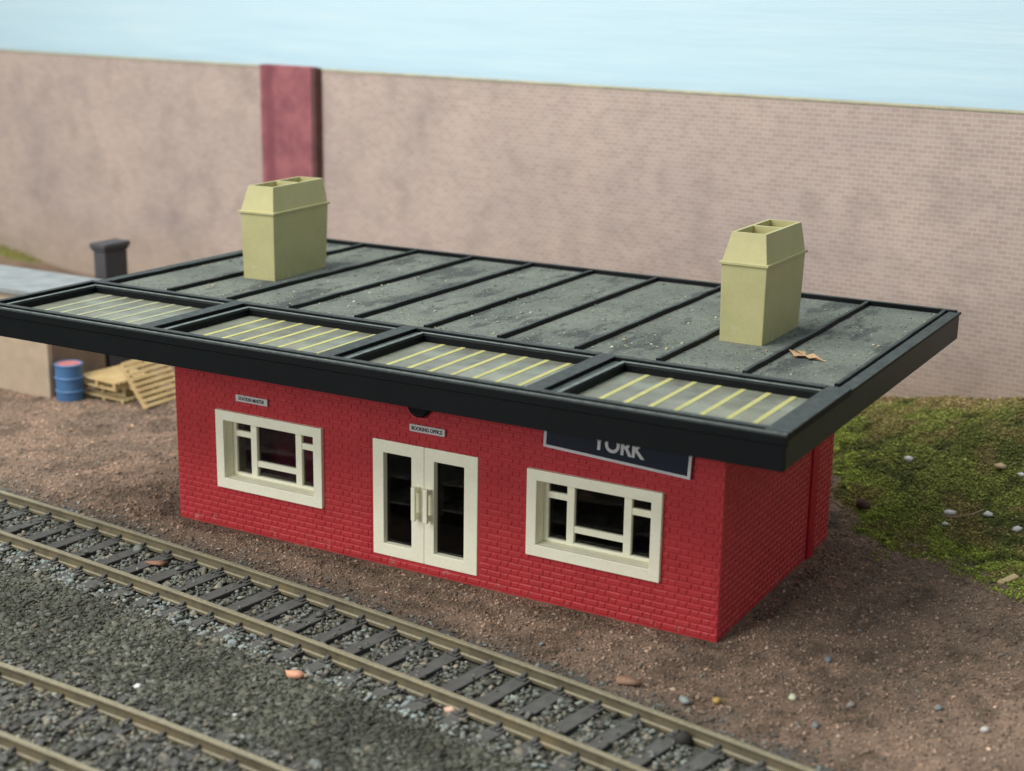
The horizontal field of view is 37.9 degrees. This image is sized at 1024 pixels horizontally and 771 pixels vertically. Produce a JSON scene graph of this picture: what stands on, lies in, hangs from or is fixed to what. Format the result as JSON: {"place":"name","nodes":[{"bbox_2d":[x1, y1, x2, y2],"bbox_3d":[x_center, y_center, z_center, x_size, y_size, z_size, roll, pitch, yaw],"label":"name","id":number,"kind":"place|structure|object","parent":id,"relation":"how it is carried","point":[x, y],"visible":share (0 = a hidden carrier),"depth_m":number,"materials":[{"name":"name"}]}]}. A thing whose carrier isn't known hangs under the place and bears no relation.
{"place":"outdoors","nodes":[
{"label":"outdoors","id":0,"kind":"place"},
{"bbox_2d":[0,246,1023,770],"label":"ground","id":1,"kind":"structure","parent":0,"point":[746,670],"depth_m":34.55,"materials":[{"name":"soil"}]},
{"bbox_2d":[0,239,131,397],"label":"lineside hut","id":2,"kind":"object","parent":1,"relation":"on","point":[27,367],"visible":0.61,"depth_m":53.61,"materials":[{"name":"beige paint"}]},
{"bbox_2d":[53,360,84,401],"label":"oil drum","id":3,"kind":"object","parent":1,"relation":"on","point":[69,380],"visible":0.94,"depth_m":52.30,"materials":[{"name":"blue paint"}]},
{"bbox_2d":[84,388,156,405],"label":"pallet","id":4,"kind":"object","parent":1,"relation":"on","point":[129,398],"visible":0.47,"depth_m":52.69,"materials":[{"name":"brown wood"}]},
{"bbox_2d":[84,379,132,396],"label":"pallet","id":5,"kind":"object","parent":4,"relation":"on","point":[127,390],"visible":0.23,"depth_m":52.80,"materials":[{"name":"brown wood"}]},
{"bbox_2d":[83,365,155,391],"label":"pallet","id":6,"kind":"object","parent":5,"relation":"on","point":[114,376],"visible":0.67,"depth_m":52.70,"materials":[{"name":"brown wood"}]},
{"bbox_2d":[118,359,175,408],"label":"pallet","id":7,"kind":"object","parent":1,"relation":"on","point":[150,382],"visible":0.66,"depth_m":52.32,"materials":[{"name":"brown wood"}]},
{"bbox_2d":[0,649,333,770],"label":"ballast","id":8,"kind":"structure","parent":1,"relation":"on","point":[100,754],"depth_m":29.13,"materials":[{"name":"gravel"}]},
{"bbox_2d":[0,661,306,770],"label":"railway track","id":9,"kind":"structure","parent":8,"relation":"on","point":[195,742],"depth_m":28.99,"materials":[{"name":"plastic"}]},
{"bbox_2d":[0,555,586,770],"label":"cinder","id":10,"kind":"object","parent":1,"relation":"on","point":[312,710],"visible":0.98,"depth_m":31.36,"materials":[{"name":"gravel"}]},
{"bbox_2d":[285,670,304,678],"bbox_3d":[-4.643,6.168,31.860,0.433,0.156,0.336,9,17,28],"label":"stone","id":11,"kind":"object","parent":10,"relation":"on","point":[295,674],"visible":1,"depth_m":31.78,"materials":[{"name":"stone"}]},
{"bbox_2d":[444,707,454,713],"bbox_3d":[-1.212,6.610,30.576,0.326,0.180,0.450,14,20,41],"label":"stone","id":12,"kind":"object","parent":10,"relation":"on","point":[447,709],"visible":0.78,"depth_m":30.42,"materials":[{"name":"beige stone"}]},
{"bbox_2d":[0,493,792,770],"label":"ballast","id":13,"kind":"structure","parent":1,"relation":"on","point":[547,713],"depth_m":32.91,"materials":[{"name":"gravel"}]},
{"bbox_2d":[0,543,547,767],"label":"shoulder chips","id":14,"kind":"object","parent":13,"relation":"on","point":[232,642],"visible":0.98,"depth_m":33.89,"materials":[{"name":"stone"}]},
{"bbox_2d":[0,488,833,770],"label":"railway track","id":15,"kind":"structure","parent":13,"relation":"on","point":[577,754],"depth_m":32.92,"materials":[{"name":"plastic"}]},
{"bbox_2d":[144,560,167,565],"bbox_3d":[-9.010,4.509,37.834,0.605,0.100,0.319,-1,15,-8],"label":"leaf scrap","id":16,"kind":"object","parent":15,"relation":"on","point":[159,562],"visible":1,"depth_m":37.79,"materials":[{"name":"plant"}]},
{"bbox_2d":[14,489,884,770],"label":"spilled chips","id":17,"kind":"object","parent":13,"relation":"on","point":[813,761],"visible":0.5,"depth_m":33.36,"materials":[{"name":"stone"}]},
{"bbox_2d":[674,730,692,745],"bbox_3d":[3.364,6.932,29.314,0.377,0.353,0.353,2,15,5],"label":"cinder lump","id":18,"kind":"object","parent":13,"relation":"on","point":[683,737],"visible":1,"depth_m":29.18,"materials":[{"name":"stone"}]},
{"bbox_2d":[0,176,960,642],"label":"station building","id":19,"kind":"structure","parent":1,"relation":"on","point":[674,488],"depth_m":36.87,"materials":[{"name":"red brick"}]},
{"bbox_2d":[215,408,324,508],"bbox_3d":[-6.327,1.870,39.730,3.520,2.180,0.550,9,17,28],"label":"window","id":20,"kind":"structure","parent":19,"relation":"in","point":[230,475],"depth_m":39.80,"materials":[{"name":"beige plastic"}]},
{"bbox_2d":[373,438,424,563],"bbox_3d":[-2.885,2.923,37.729,1.545,3.080,0.450,9,17,28],"label":"door","id":21,"kind":"structure","parent":19,"relation":"in","point":[381,447],"depth_m":37.77,"materials":[{"name":"beige plastic"}]},
{"bbox_2d":[423,447,478,575],"bbox_3d":[-1.534,3.139,36.991,1.545,3.080,0.450,9,17,28],"label":"door","id":22,"kind":"structure","parent":19,"relation":"in","point":[468,564],"depth_m":37.00,"materials":[{"name":"beige plastic"}]},
{"bbox_2d":[136,246,934,385],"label":"roof grit","id":23,"kind":"object","parent":19,"relation":"on","point":[666,348],"visible":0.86,"depth_m":40.22,"materials":[{"name":"gravel"}]},
{"bbox_2d":[525,467,663,582],"bbox_3d":[2.000,3.202,35.184,3.520,2.180,0.550,9,17,28],"label":"window","id":24,"kind":"structure","parent":19,"relation":"in","point":[539,542],"depth_m":35.21,"materials":[{"name":"beige plastic"}]},
{"bbox_2d":[789,349,823,360],"bbox_3d":[6.898,-0.710,35.172,0.470,0.078,1.137,-3,15,-14],"label":"leaf","id":25,"kind":"object","parent":19,"relation":"on","point":[803,353],"visible":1,"depth_m":35.20,"materials":[{"name":"beige plant"}]},
{"bbox_2d":[0,49,1023,398],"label":"brick wall","id":26,"kind":"structure","parent":1,"relation":"on","point":[156,163],"depth_m":55.75,"materials":[{"name":"brick"}]},
{"bbox_2d":[0,245,1023,601],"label":"turf","id":27,"kind":"structure","parent":1,"relation":"on","point":[996,409],"depth_m":43.03,"materials":[{"name":"green plant"}]},
{"bbox_2d":[856,498,870,509],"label":"clod","id":28,"kind":"object","parent":27,"relation":"on","point":[863,504],"visible":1,"depth_m":42.21,"materials":[{"name":"soil"}]},
{"bbox_2d":[941,509,983,517],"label":"twig","id":29,"kind":"object","parent":27,"relation":"on","point":[979,511],"visible":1,"depth_m":41.22,"materials":[{"name":"wood"}]},
{"bbox_2d":[982,511,992,516],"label":"pebble","id":30,"kind":"object","parent":27,"relation":"on","point":[987,513],"visible":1,"depth_m":40.96,"materials":[{"name":"stone"}]},
{"bbox_2d":[1011,526,1022,531],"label":"pebble","id":31,"kind":"object","parent":27,"relation":"on","point":[1016,528],"visible":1,"depth_m":40.21,"materials":[{"name":"stone"}]},
{"bbox_2d":[615,675,642,685],"bbox_3d":[2.473,6.254,31.578,0.596,0.137,0.428,9,17,28],"label":"stone","id":32,"kind":"object","parent":1,"relation":"on","point":[627,680],"visible":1,"depth_m":31.51,"materials":[{"name":"brown stone"}]},
{"bbox_2d":[679,695,691,703],"bbox_3d":[3.525,6.482,30.825,0.208,0.133,0.365,-9,18,-33],"label":"stone","id":33,"kind":"object","parent":1,"relation":"on","point":[684,699],"visible":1,"depth_m":30.73,"materials":[{"name":"grey stone"}]},
{"bbox_2d":[711,697,720,703],"bbox_3d":[4.227,6.504,30.829,0.191,0.145,0.226,1,15,-1],"label":"stone","id":34,"kind":"object","parent":1,"relation":"on","point":[716,700],"visible":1,"depth_m":30.77,"materials":[{"name":"yellow stone"}]},
{"bbox_2d":[788,693,796,700],"bbox_3d":[5.857,6.497,31.129,0.160,0.160,0.200,9,17,28],"label":"stone","id":35,"kind":"object","parent":1,"relation":"on","point":[792,697],"visible":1,"depth_m":31.07,"materials":[{"name":"white stone"}]},
{"bbox_2d":[811,720,818,728],"bbox_3d":[6.087,6.827,29.942,0.150,0.131,0.232,9,17,28],"label":"stone","id":36,"kind":"object","parent":1,"relation":"on","point":[815,724],"visible":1,"depth_m":29.88,"materials":[{"name":"grey stone"}]},
{"bbox_2d":[825,655,831,662],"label":"stone","id":37,"kind":"object","parent":1,"relation":"on","point":[828,659],"visible":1,"depth_m":32.90,"materials":[{"name":"grey stone"}]},
{"bbox_2d":[846,701,855,707],"bbox_3d":[7.048,6.609,30.976,0.190,0.127,0.232,9,17,28],"label":"stone","id":38,"kind":"object","parent":1,"relation":"on","point":[850,704],"visible":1,"depth_m":30.92,"materials":[{"name":"grey stone"}]},
{"bbox_2d":[904,456,912,461],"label":"pebble","id":39,"kind":"object","parent":1,"relation":"on","point":[908,458],"visible":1,"depth_m":43.98,"materials":[{"name":"stone"}]},
{"bbox_2d":[934,704,943,710],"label":"stone","id":40,"kind":"object","parent":1,"relation":"on","point":[937,707],"visible":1,"depth_m":30.81,"materials":[{"name":"grey stone"}]},
{"bbox_2d":[944,509,956,514],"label":"pebble","id":41,"kind":"object","parent":1,"relation":"on","point":[950,512],"visible":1,"depth_m":41.40,"materials":[{"name":"stone"}]},
{"bbox_2d":[980,726,989,732],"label":"stone","id":42,"kind":"object","parent":1,"relation":"on","point":[984,729],"visible":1,"depth_m":29.89,"materials":[{"name":"white stone"}]},
{"bbox_2d":[994,463,1006,468],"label":"pebble","id":43,"kind":"object","parent":1,"relation":"on","point":[1000,465],"visible":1,"depth_m":42.58,"materials":[{"name":"stone"}]},
{"bbox_2d":[996,573,1018,584],"bbox_3d":[12.480,4.884,37.575,0.615,0.060,0.206,-19,27,-23],"label":"wood chip","id":44,"kind":"object","parent":1,"relation":"on","point":[1014,576],"visible":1,"depth_m":37.55,"materials":[{"name":"beige wood"}]},
{"bbox_2d":[0,0,1023,110],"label":"sky","id":45,"kind":"structure","parent":0,"point":[962,53],"depth_m":54.72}
]}

